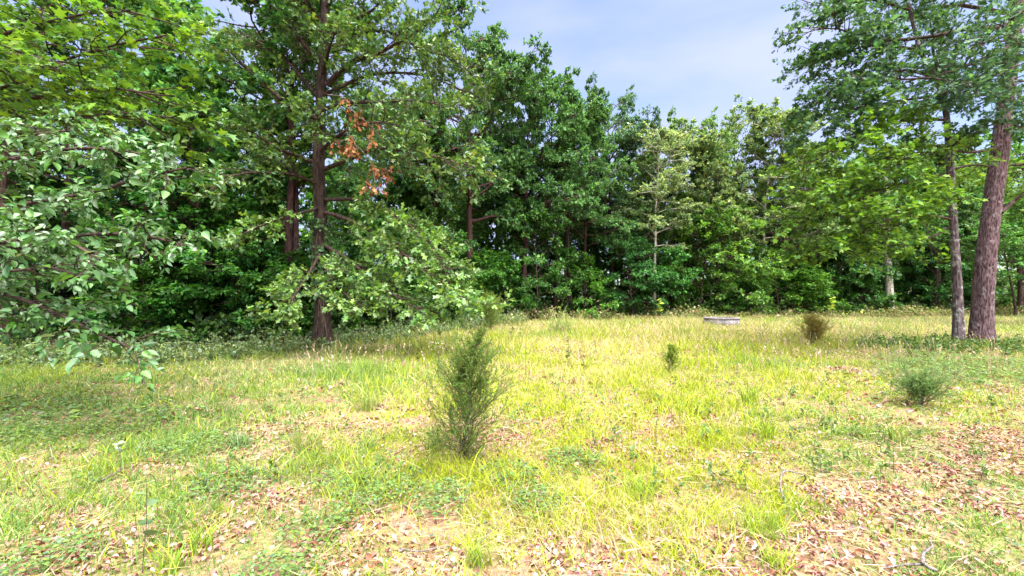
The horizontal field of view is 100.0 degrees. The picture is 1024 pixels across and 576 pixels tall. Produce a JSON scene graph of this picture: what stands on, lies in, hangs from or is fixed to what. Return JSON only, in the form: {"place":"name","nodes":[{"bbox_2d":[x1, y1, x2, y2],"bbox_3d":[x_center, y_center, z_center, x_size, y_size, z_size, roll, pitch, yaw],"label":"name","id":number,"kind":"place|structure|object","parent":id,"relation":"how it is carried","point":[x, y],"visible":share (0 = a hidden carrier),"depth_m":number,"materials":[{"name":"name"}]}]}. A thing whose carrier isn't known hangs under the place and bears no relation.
{"place":"outdoors","nodes":[
{"label":"outdoors","id":0,"kind":"place"},
{"bbox_2d":[0,298,1023,575],"bbox_3d":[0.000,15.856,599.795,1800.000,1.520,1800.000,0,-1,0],"label":"ground","id":1,"kind":"structure","parent":0,"point":[500,570],"depth_m":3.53,"materials":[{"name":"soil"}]},
{"bbox_2d":[7,158,83,315],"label":"understorey sapling","id":2,"kind":"object","parent":1,"relation":"on","point":[56,183],"visible":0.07,"depth_m":18.79,"materials":[{"name":"green plant"}]},
{"bbox_2d":[1,229,141,349],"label":"understorey sapling","id":3,"kind":"object","parent":1,"relation":"on","point":[54,324],"visible":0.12,"depth_m":16.21,"materials":[{"name":"green plant"}]},
{"bbox_2d":[6,156,161,344],"bbox_3d":[-16.618,-1.156,17.019,5.802,7.483,5.180,0,-1,-1],"label":"understorey sapling","id":4,"kind":"object","parent":1,"relation":"on","point":[114,193],"visible":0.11,"depth_m":16.30,"materials":[{"name":"green plant"}]},
{"bbox_2d":[0,0,184,347],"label":"broadleaf tree","id":5,"kind":"object","parent":1,"relation":"on","point":[13,176],"visible":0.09,"depth_m":17.49,"materials":[{"name":"green plant"}]},
{"bbox_2d":[0,0,191,349],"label":"broadleaf tree","id":6,"kind":"object","parent":1,"relation":"on","point":[20,188],"visible":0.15,"depth_m":16.71,"materials":[{"name":"green plant"}]},
{"bbox_2d":[0,103,239,401],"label":"linden tree","id":7,"kind":"object","parent":1,"relation":"on","point":[45,242],"visible":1,"depth_m":5.16,"materials":[{"name":"green plant"}]},
{"bbox_2d":[0,0,241,170],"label":"maple","id":8,"kind":"object","parent":1,"relation":"on","point":[16,65],"visible":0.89,"depth_m":7.19,"materials":[{"name":"green plant"}]},
{"bbox_2d":[57,257,191,348],"bbox_3d":[-14.630,0.737,16.540,4.104,3.830,3.578,0,-1,-10],"label":"woodland bush","id":9,"kind":"object","parent":1,"relation":"on","point":[131,320],"visible":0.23,"depth_m":15.91,"materials":[{"name":"green plant"}]},
{"bbox_2d":[63,32,210,343],"bbox_3d":[-14.371,-3.741,17.428,4.422,12.895,5.048,0,-1,-11],"label":"woodland tree","id":10,"kind":"object","parent":1,"relation":"on","point":[182,137],"visible":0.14,"depth_m":16.69,"materials":[{"name":"green plant"}]},
{"bbox_2d":[75,197,229,339],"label":"understorey sapling","id":11,"kind":"object","parent":1,"relation":"on","point":[109,219],"visible":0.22,"depth_m":15.62,"materials":[{"name":"green plant"}]},
{"bbox_2d":[93,185,240,345],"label":"woodland sapling","id":12,"kind":"object","parent":1,"relation":"on","point":[134,264],"visible":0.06,"depth_m":17.31,"materials":[{"name":"green plant"}]},
{"bbox_2d":[70,134,263,340],"bbox_3d":[-15.714,-1.915,19.817,6.993,9.262,7.833,-1,-1,25],"label":"understorey sapling","id":13,"kind":"object","parent":1,"relation":"on","point":[90,170],"visible":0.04,"depth_m":17.61,"materials":[{"name":"green plant"}]},
{"bbox_2d":[98,243,244,348],"bbox_3d":[-13.101,0.431,16.771,4.204,4.500,4.821,0,-1,9],"label":"woodland bush","id":14,"kind":"object","parent":1,"relation":"on","point":[153,271],"visible":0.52,"depth_m":15.88,"materials":[{"name":"green plant"}]},
{"bbox_2d":[141,526,205,575],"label":"grass tuft","id":15,"kind":"object","parent":1,"relation":"on","point":[175,563],"visible":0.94,"depth_m":2.51,"materials":[{"name":"green plant"}]},
{"bbox_2d":[119,145,258,344],"bbox_3d":[-13.074,-1.281,17.505,5.180,7.773,5.802,0,-1,-13],"label":"understorey sapling","id":16,"kind":"object","parent":1,"relation":"on","point":[140,198],"visible":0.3,"depth_m":16.05,"materials":[{"name":"green plant"}]},
{"bbox_2d":[96,0,284,345],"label":"broadleaf tree","id":17,"kind":"object","parent":1,"relation":"on","point":[221,150],"visible":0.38,"depth_m":16.24,"materials":[{"name":"green plant"}]},
{"bbox_2d":[146,271,250,343],"bbox_3d":[-12.297,0.899,16.933,3.643,3.400,3.176,1,-1,-23],"label":"woodland bush","id":18,"kind":"object","parent":1,"relation":"on","point":[230,319],"visible":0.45,"depth_m":16.72,"materials":[{"name":"green plant"}]},
{"bbox_2d":[177,514,241,556],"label":"grass tuft","id":19,"kind":"object","parent":1,"relation":"on","point":[210,541],"visible":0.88,"depth_m":2.73,"materials":[{"name":"green plant"}]},
{"bbox_2d":[174,194,304,342],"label":"understorey sapling","id":20,"kind":"object","parent":1,"relation":"on","point":[234,270],"visible":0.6,"depth_m":16.72,"materials":[{"name":"green plant"}]},
{"bbox_2d":[176,147,347,344],"bbox_3d":[-11.501,-1.846,19.819,6.672,9.263,5.957,1,-2,-43],"label":"understorey sapling","id":21,"kind":"object","parent":1,"relation":"on","point":[284,188],"visible":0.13,"depth_m":18.32,"materials":[{"name":"green plant"}]},
{"bbox_2d":[213,231,311,340],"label":"woodland sapling","id":22,"kind":"object","parent":1,"relation":"on","point":[305,299],"visible":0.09,"depth_m":18.65,"materials":[{"name":"green plant"}]},
{"bbox_2d":[0,307,529,367],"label":"bramble undergrowth","id":23,"kind":"object","parent":1,"relation":"on","point":[220,347],"visible":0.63,"depth_m":14.27,"materials":[{"name":"green plant"}]},
{"bbox_2d":[149,0,408,343],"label":"broadleaf tree","id":24,"kind":"object","parent":1,"relation":"on","point":[241,78],"visible":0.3,"depth_m":16.28,"materials":[{"name":"green plant"}]},
{"bbox_2d":[237,0,354,315],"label":"woodland tree","id":25,"kind":"object","parent":1,"relation":"on","point":[304,170],"visible":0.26,"depth_m":18.30,"materials":[{"name":"green plant"}]},
{"bbox_2d":[241,247,352,340],"bbox_3d":[-9.198,0.445,18.650,4.941,4.611,4.308,0,-1,-19],"label":"woodland bush","id":26,"kind":"object","parent":1,"relation":"on","point":[301,257],"visible":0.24,"depth_m":17.88,"materials":[{"name":"green plant"}]},
{"bbox_2d":[270,414,335,455],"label":"grass tuft","id":27,"kind":"object","parent":1,"relation":"on","point":[295,444],"visible":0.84,"depth_m":4.43,"materials":[{"name":"green plant"}]},
{"bbox_2d":[286,255,378,337],"bbox_3d":[-7.610,0.567,19.213,3.851,4.123,4.417,0,-1,4],"label":"woodland bush","id":28,"kind":"object","parent":1,"relation":"on","point":[306,318],"visible":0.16,"depth_m":17.96,"materials":[{"name":"green plant"}]},
{"bbox_2d":[159,0,515,348],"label":"spreading oak","id":29,"kind":"object","parent":1,"relation":"on","point":[299,105],"visible":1,"depth_m":13.47,"materials":[{"name":"green plant"}]},
{"bbox_2d":[308,218,334,335],"bbox_3d":[-6.863,-0.319,15.429,0.923,4.344,0.952,0,-1,0],"label":"trunk","id":30,"kind":"object","parent":29,"relation":"attached to","point":[328,237],"visible":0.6,"depth_m":15.25,"materials":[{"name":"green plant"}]},
{"bbox_2d":[276,233,402,337],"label":"understorey sapling","id":31,"kind":"object","parent":1,"relation":"on","point":[351,247],"visible":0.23,"depth_m":19.61,"materials":[{"name":"green plant"}]},
{"bbox_2d":[305,122,389,312],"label":"broadleaf tree","id":32,"kind":"object","parent":1,"relation":"on","point":[337,239],"visible":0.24,"depth_m":23.92,"materials":[{"name":"green plant"}]},
{"bbox_2d":[305,192,397,300],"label":"woodland sapling","id":33,"kind":"object","parent":1,"relation":"on","point":[309,196],"visible":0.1,"depth_m":25.91,"materials":[{"name":"green plant"}]},
{"bbox_2d":[326,74,460,298],"bbox_3d":[-8.662,-5.709,29.820,9.858,17.790,8.356,0,-1,16],"label":"broadleaf tree","id":34,"kind":"object","parent":1,"relation":"on","point":[372,176],"visible":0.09,"depth_m":28.52,"materials":[{"name":"green plant"}]},
{"bbox_2d":[350,211,439,327],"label":"understorey sapling","id":35,"kind":"object","parent":1,"relation":"on","point":[396,236],"visible":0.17,"depth_m":20.79,"materials":[{"name":"green plant"}]},
{"bbox_2d":[383,264,450,329],"bbox_3d":[-4.933,0.652,21.777,3.493,3.740,4.007,-1,-2,42],"label":"woodland bush","id":36,"kind":"object","parent":1,"relation":"on","point":[410,292],"visible":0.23,"depth_m":20.91,"materials":[{"name":"green plant"}]},
{"bbox_2d":[378,124,480,264],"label":"broadleaf tree","id":37,"kind":"object","parent":1,"relation":"on","point":[408,185],"visible":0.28,"depth_m":26.13,"materials":[{"name":"green plant"}]},
{"bbox_2d":[408,122,459,300],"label":"woodland tree","id":38,"kind":"object","parent":1,"relation":"on","point":[432,212],"visible":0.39,"depth_m":25.62,"materials":[{"name":"green plant"}]},
{"bbox_2d":[409,217,493,312],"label":"understorey sapling","id":39,"kind":"object","parent":1,"relation":"on","point":[456,235],"visible":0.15,"depth_m":23.63,"materials":[{"name":"green plant"}]},
{"bbox_2d":[392,324,524,463],"bbox_3d":[-0.395,1.027,4.125,1.124,1.397,1.220,-1,-1,28],"label":"juniper shrub","id":40,"kind":"object","parent":1,"relation":"on","point":[463,366],"visible":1,"depth_m":4.05,"materials":[{"name":"green plant"}]},
{"bbox_2d":[372,0,553,322],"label":"broadleaf tree","id":41,"kind":"object","parent":1,"relation":"on","point":[513,79],"visible":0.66,"depth_m":26.05,"materials":[{"name":"green plant"}]},
{"bbox_2d":[442,226,506,319],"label":"woodland sapling","id":42,"kind":"object","parent":1,"relation":"on","point":[486,235],"visible":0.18,"depth_m":29.59,"materials":[{"name":"green plant"}]},
{"bbox_2d":[453,182,501,318],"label":"woodland tree","id":43,"kind":"object","parent":1,"relation":"on","point":[481,226],"visible":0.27,"depth_m":29.37,"materials":[{"name":"green plant"}]},
{"bbox_2d":[454,530,501,570],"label":"grass tuft","id":44,"kind":"object","parent":1,"relation":"on","point":[476,562],"visible":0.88,"depth_m":2.60,"materials":[{"name":"green plant"}]},
{"bbox_2d":[448,245,510,321],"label":"woodland sapling","id":45,"kind":"object","parent":1,"relation":"on","point":[476,257],"visible":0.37,"depth_m":27.08,"materials":[{"name":"green plant"}]},
{"bbox_2d":[448,42,556,251],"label":"broadleaf tree","id":46,"kind":"object","parent":1,"relation":"on","point":[500,118],"visible":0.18,"depth_m":29.73,"materials":[{"name":"green plant"}]},
{"bbox_2d":[475,248,538,312],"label":"understorey sapling","id":47,"kind":"object","parent":1,"relation":"on","point":[495,266],"visible":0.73,"depth_m":27.29,"materials":[{"name":"green plant"}]},
{"bbox_2d":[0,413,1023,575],"bbox_3d":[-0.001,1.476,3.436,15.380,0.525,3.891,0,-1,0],"label":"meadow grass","id":48,"kind":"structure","parent":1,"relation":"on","point":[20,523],"depth_m":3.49,"materials":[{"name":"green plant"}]},
{"bbox_2d":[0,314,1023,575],"bbox_3d":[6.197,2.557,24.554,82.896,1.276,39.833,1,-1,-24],"label":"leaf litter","id":49,"kind":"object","parent":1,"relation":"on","point":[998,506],"visible":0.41,"depth_m":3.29,"materials":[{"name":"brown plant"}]},
{"bbox_2d":[0,343,1023,575],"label":"ground cover","id":50,"kind":"object","parent":1,"relation":"on","point":[10,397],"visible":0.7,"depth_m":3.95,"materials":[{"name":"green plant"}]},
{"bbox_2d":[1,294,1023,350],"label":"woodland undergrowth","id":51,"kind":"object","parent":1,"relation":"on","point":[223,324],"visible":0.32,"depth_m":23.26,"materials":[{"name":"green plant"}]},
{"bbox_2d":[4,311,1023,362],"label":"meadow grass","id":52,"kind":"structure","parent":1,"relation":"on","point":[1011,325],"depth_m":16.54,"materials":[{"name":"green plant"}]},
{"bbox_2d":[42,317,995,495],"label":"meadow forbs","id":53,"kind":"object","parent":1,"relation":"on","point":[819,464],"visible":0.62,"depth_m":4.32,"materials":[{"name":"leaf"},{"name":"twig bark"}]},
{"bbox_2d":[497,173,550,285],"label":"woodland tree","id":54,"kind":"object","parent":1,"relation":"on","point":[520,242],"visible":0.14,"depth_m":31.38,"materials":[{"name":"green plant"}]},
{"bbox_2d":[467,52,598,318],"bbox_3d":[1.419,-6.784,30.323,9.078,18.430,7.694,0,-1,9],"label":"broadleaf tree","id":55,"kind":"object","parent":1,"relation":"on","point":[571,95],"visible":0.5,"depth_m":28.56,"materials":[{"name":"green plant"}]},
{"bbox_2d":[502,195,571,318],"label":"understorey sapling","id":56,"kind":"object","parent":1,"relation":"on","point":[537,281],"visible":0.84,"depth_m":28.38,"materials":[{"name":"green plant"}]},
{"bbox_2d":[496,65,618,318],"bbox_3d":[3.116,-7.042,30.374,8.702,18.990,7.546,0,-1,3],"label":"broadleaf tree","id":57,"kind":"object","parent":1,"relation":"on","point":[588,212],"visible":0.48,"depth_m":29.07,"materials":[{"name":"green plant"}]},
{"bbox_2d":[529,244,595,317],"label":"understorey sapling","id":58,"kind":"object","parent":1,"relation":"on","point":[572,260],"visible":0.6,"depth_m":29.71,"materials":[{"name":"green plant"}]},
{"bbox_2d":[521,90,634,316],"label":"broadleaf tree","id":59,"kind":"object","parent":1,"relation":"on","point":[619,184],"visible":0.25,"depth_m":30.80,"materials":[{"name":"green plant"}]},
{"bbox_2d":[535,98,640,302],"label":"broadleaf tree","id":60,"kind":"object","parent":1,"relation":"on","point":[606,240],"visible":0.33,"depth_m":31.73,"materials":[{"name":"green plant"}]},
{"bbox_2d":[550,218,625,299],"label":"woodland sapling","id":61,"kind":"object","parent":1,"relation":"on","point":[603,266],"visible":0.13,"depth_m":37.57,"materials":[{"name":"green plant"}]},
{"bbox_2d":[559,251,622,319],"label":"understorey sapling","id":62,"kind":"object","parent":1,"relation":"on","point":[589,260],"visible":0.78,"depth_m":31.04,"materials":[{"name":"green plant"}]},
{"bbox_2d":[563,71,662,315],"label":"broadleaf tree","id":63,"kind":"object","parent":1,"relation":"on","point":[624,107],"visible":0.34,"depth_m":33.98,"materials":[{"name":"green plant"}]},
{"bbox_2d":[589,140,671,314],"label":"broadleaf tree","id":64,"kind":"object","parent":1,"relation":"on","point":[638,201],"visible":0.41,"depth_m":33.70,"materials":[{"name":"green plant"}]},
{"bbox_2d":[607,464,664,500],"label":"grass tuft","id":65,"kind":"object","parent":1,"relation":"on","point":[636,483],"visible":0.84,"depth_m":3.50,"materials":[{"name":"green plant"}]},
{"bbox_2d":[599,232,678,317],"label":"understorey sapling","id":66,"kind":"object","parent":1,"relation":"on","point":[639,266],"visible":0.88,"depth_m":31.26,"materials":[{"name":"green plant"}]},
{"bbox_2d":[616,172,677,315],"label":"woodland tree","id":67,"kind":"object","parent":1,"relation":"on","point":[661,237],"visible":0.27,"depth_m":34.26,"materials":[{"name":"green plant"}]},
{"bbox_2d":[296,310,1006,382],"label":"seeding grass","id":68,"kind":"structure","parent":1,"relation":"on","point":[765,349],"depth_m":11.00,"materials":[{"name":"beige plant"}]},
{"bbox_2d":[611,120,701,309],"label":"broadleaf tree","id":69,"kind":"object","parent":1,"relation":"on","point":[673,138],"visible":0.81,"depth_m":32.13,"materials":[{"name":"green plant"}]},
{"bbox_2d":[616,245,704,314],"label":"understorey sapling","id":70,"kind":"object","parent":1,"relation":"on","point":[670,254],"visible":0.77,"depth_m":31.81,"materials":[{"name":"green plant"}]},
{"bbox_2d":[640,117,732,303],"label":"broadleaf tree","id":71,"kind":"object","parent":1,"relation":"on","point":[665,160],"visible":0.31,"depth_m":34.63,"materials":[{"name":"green plant"}]},
{"bbox_2d":[658,164,727,311],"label":"woodland tree","id":72,"kind":"object","parent":1,"relation":"on","point":[716,213],"visible":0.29,"depth_m":35.49,"materials":[{"name":"green plant"}]},
{"bbox_2d":[650,105,737,296],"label":"broadleaf tree","id":73,"kind":"object","parent":1,"relation":"on","point":[725,156],"visible":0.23,"depth_m":36.04,"materials":[{"name":"green plant"}]},
{"bbox_2d":[659,199,739,316],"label":"understorey sapling","id":74,"kind":"object","parent":1,"relation":"on","point":[730,283],"visible":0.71,"depth_m":32.96,"materials":[{"name":"green plant"}]},
{"bbox_2d":[659,129,767,313],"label":"broadleaf tree","id":75,"kind":"object","parent":1,"relation":"on","point":[721,179],"visible":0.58,"depth_m":34.10,"materials":[{"name":"green plant"}]},
{"bbox_2d":[689,94,782,276],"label":"broadleaf tree","id":76,"kind":"object","parent":1,"relation":"on","point":[758,190],"visible":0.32,"depth_m":36.98,"materials":[{"name":"green plant"}]},
{"bbox_2d":[687,202,789,315],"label":"understorey sapling","id":77,"kind":"object","parent":1,"relation":"on","point":[727,250],"visible":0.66,"depth_m":32.68,"materials":[{"name":"green plant"}]},
{"bbox_2d":[716,242,781,316],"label":"understorey sapling","id":78,"kind":"object","parent":1,"relation":"on","point":[764,283],"visible":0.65,"depth_m":33.44,"materials":[{"name":"green plant"}]},
{"bbox_2d":[493,302,1023,321],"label":"tall weeds","id":79,"kind":"object","parent":1,"relation":"on","point":[918,311],"visible":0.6,"depth_m":32.03,"materials":[{"name":"green plant"}]},
{"bbox_2d":[731,498,796,541],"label":"grass tuft","id":80,"kind":"object","parent":1,"relation":"on","point":[772,521],"visible":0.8,"depth_m":2.91,"materials":[{"name":"green plant"}]},
{"bbox_2d":[709,97,827,294],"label":"broadleaf tree","id":81,"kind":"object","parent":1,"relation":"on","point":[763,122],"visible":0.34,"depth_m":35.72,"materials":[{"name":"green plant"}]},
{"bbox_2d":[750,527,811,575],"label":"grass tuft","id":82,"kind":"object","parent":1,"relation":"on","point":[770,562],"visible":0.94,"depth_m":2.53,"materials":[{"name":"green plant"}]},
{"bbox_2d":[732,111,851,315],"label":"broadleaf tree","id":83,"kind":"object","parent":1,"relation":"on","point":[793,151],"visible":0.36,"depth_m":35.85,"materials":[{"name":"green plant"}]},
{"bbox_2d":[751,248,836,313],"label":"understorey sapling","id":84,"kind":"object","parent":1,"relation":"on","point":[784,275],"visible":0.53,"depth_m":34.23,"materials":[{"name":"green plant"}]},
{"bbox_2d":[773,261,838,313],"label":"understorey sapling","id":85,"kind":"object","parent":1,"relation":"on","point":[797,277],"visible":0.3,"depth_m":34.74,"materials":[{"name":"green plant"}]},
{"bbox_2d":[778,263,851,314],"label":"woodland bush","id":86,"kind":"object","parent":1,"relation":"on","point":[810,276],"visible":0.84,"depth_m":33.49,"materials":[{"name":"green plant"}]},
{"bbox_2d":[789,306,841,343],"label":"juniper shrub","id":87,"kind":"object","parent":1,"relation":"on","point":[815,326],"visible":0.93,"depth_m":14.76,"materials":[{"name":"brown plant"}]},
{"bbox_2d":[766,137,885,303],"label":"broadleaf tree","id":88,"kind":"object","parent":1,"relation":"on","point":[830,176],"visible":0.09,"depth_m":37.09,"materials":[{"name":"green plant"}]},
{"bbox_2d":[819,227,896,312],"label":"understorey sapling","id":89,"kind":"object","parent":1,"relation":"on","point":[856,262],"visible":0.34,"depth_m":35.18,"materials":[{"name":"green plant"}]},
{"bbox_2d":[829,265,901,315],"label":"woodland bush","id":90,"kind":"object","parent":1,"relation":"on","point":[848,296],"visible":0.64,"depth_m":35.01,"materials":[{"name":"green plant"}]},
{"bbox_2d":[761,0,1023,341],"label":"lichened tree","id":91,"kind":"object","parent":1,"relation":"on","point":[916,208],"visible":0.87,"depth_m":12.25,"materials":[{"name":"green plant"}]},
{"bbox_2d":[831,123,962,307],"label":"pale trunked tree","id":92,"kind":"object","parent":1,"relation":"on","point":[889,287],"visible":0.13,"depth_m":35.61,"materials":[{"name":"green plant"}]},
{"bbox_2d":[771,0,1023,341],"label":"leaning tree","id":93,"kind":"object","parent":1,"relation":"on","point":[1008,90],"visible":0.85,"depth_m":12.82,"materials":[{"name":"green plant"}]},
{"bbox_2d":[879,232,948,300],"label":"understorey sapling","id":94,"kind":"object","parent":1,"relation":"on","point":[917,268],"visible":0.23,"depth_m":38.36,"materials":[{"name":"green plant"}]},
{"bbox_2d":[865,355,984,406],"bbox_3d":[5.850,1.332,6.185,1.260,0.840,1.074,0,-1,-7],"label":"juniper shrub","id":95,"kind":"object","parent":1,"relation":"on","point":[919,385],"visible":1,"depth_m":6.11,"materials":[{"name":"green plant"}]},
{"bbox_2d":[892,218,975,309],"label":"understorey sapling","id":96,"kind":"object","parent":1,"relation":"on","point":[932,261],"visible":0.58,"depth_m":36.44,"materials":[{"name":"green plant"}]},
{"bbox_2d":[853,330,1023,355],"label":"shade weeds","id":97,"kind":"object","parent":1,"relation":"on","point":[1001,345],"visible":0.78,"depth_m":12.68,"materials":[{"name":"leaf"},{"name":"twig bark"}]},
{"bbox_2d":[916,143,968,315],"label":"woodland tree","id":98,"kind":"object","parent":1,"relation":"on","point":[964,222],"visible":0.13,"depth_m":37.70,"materials":[{"name":"green plant"}]},
{"bbox_2d":[943,131,988,272],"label":"woodland tree","id":99,"kind":"object","parent":1,"relation":"on","point":[963,155],"visible":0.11,"depth_m":38.56,"materials":[{"name":"green plant"}]},
{"bbox_2d":[945,159,1023,312],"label":"broadleaf tree","id":100,"kind":"object","parent":1,"relation":"on","point":[1019,289],"visible":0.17,"depth_m":35.92,"materials":[{"name":"green plant"}]},
{"bbox_2d":[959,126,1023,253],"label":"broadleaf tree","id":101,"kind":"object","parent":1,"relation":"on","point":[1015,215],"visible":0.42,"depth_m":24.47,"materials":[{"name":"green plant"}]},
{"bbox_2d":[961,219,1023,315],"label":"understorey sapling","id":102,"kind":"object","parent":1,"relation":"on","point":[1013,252],"visible":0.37,"depth_m":33.16,"materials":[{"name":"green plant"}]},
{"bbox_2d":[0,343,1023,429],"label":"meadow grass","id":103,"kind":"structure","parent":0,"point":[368,369],"depth_m":7.48,"materials":[{"name":"green plant"}]},
{"bbox_2d":[2,0,1023,296],"label":"sky","id":104,"kind":"structure","parent":0,"point":[693,57],"materials":[{"name":"blue"}]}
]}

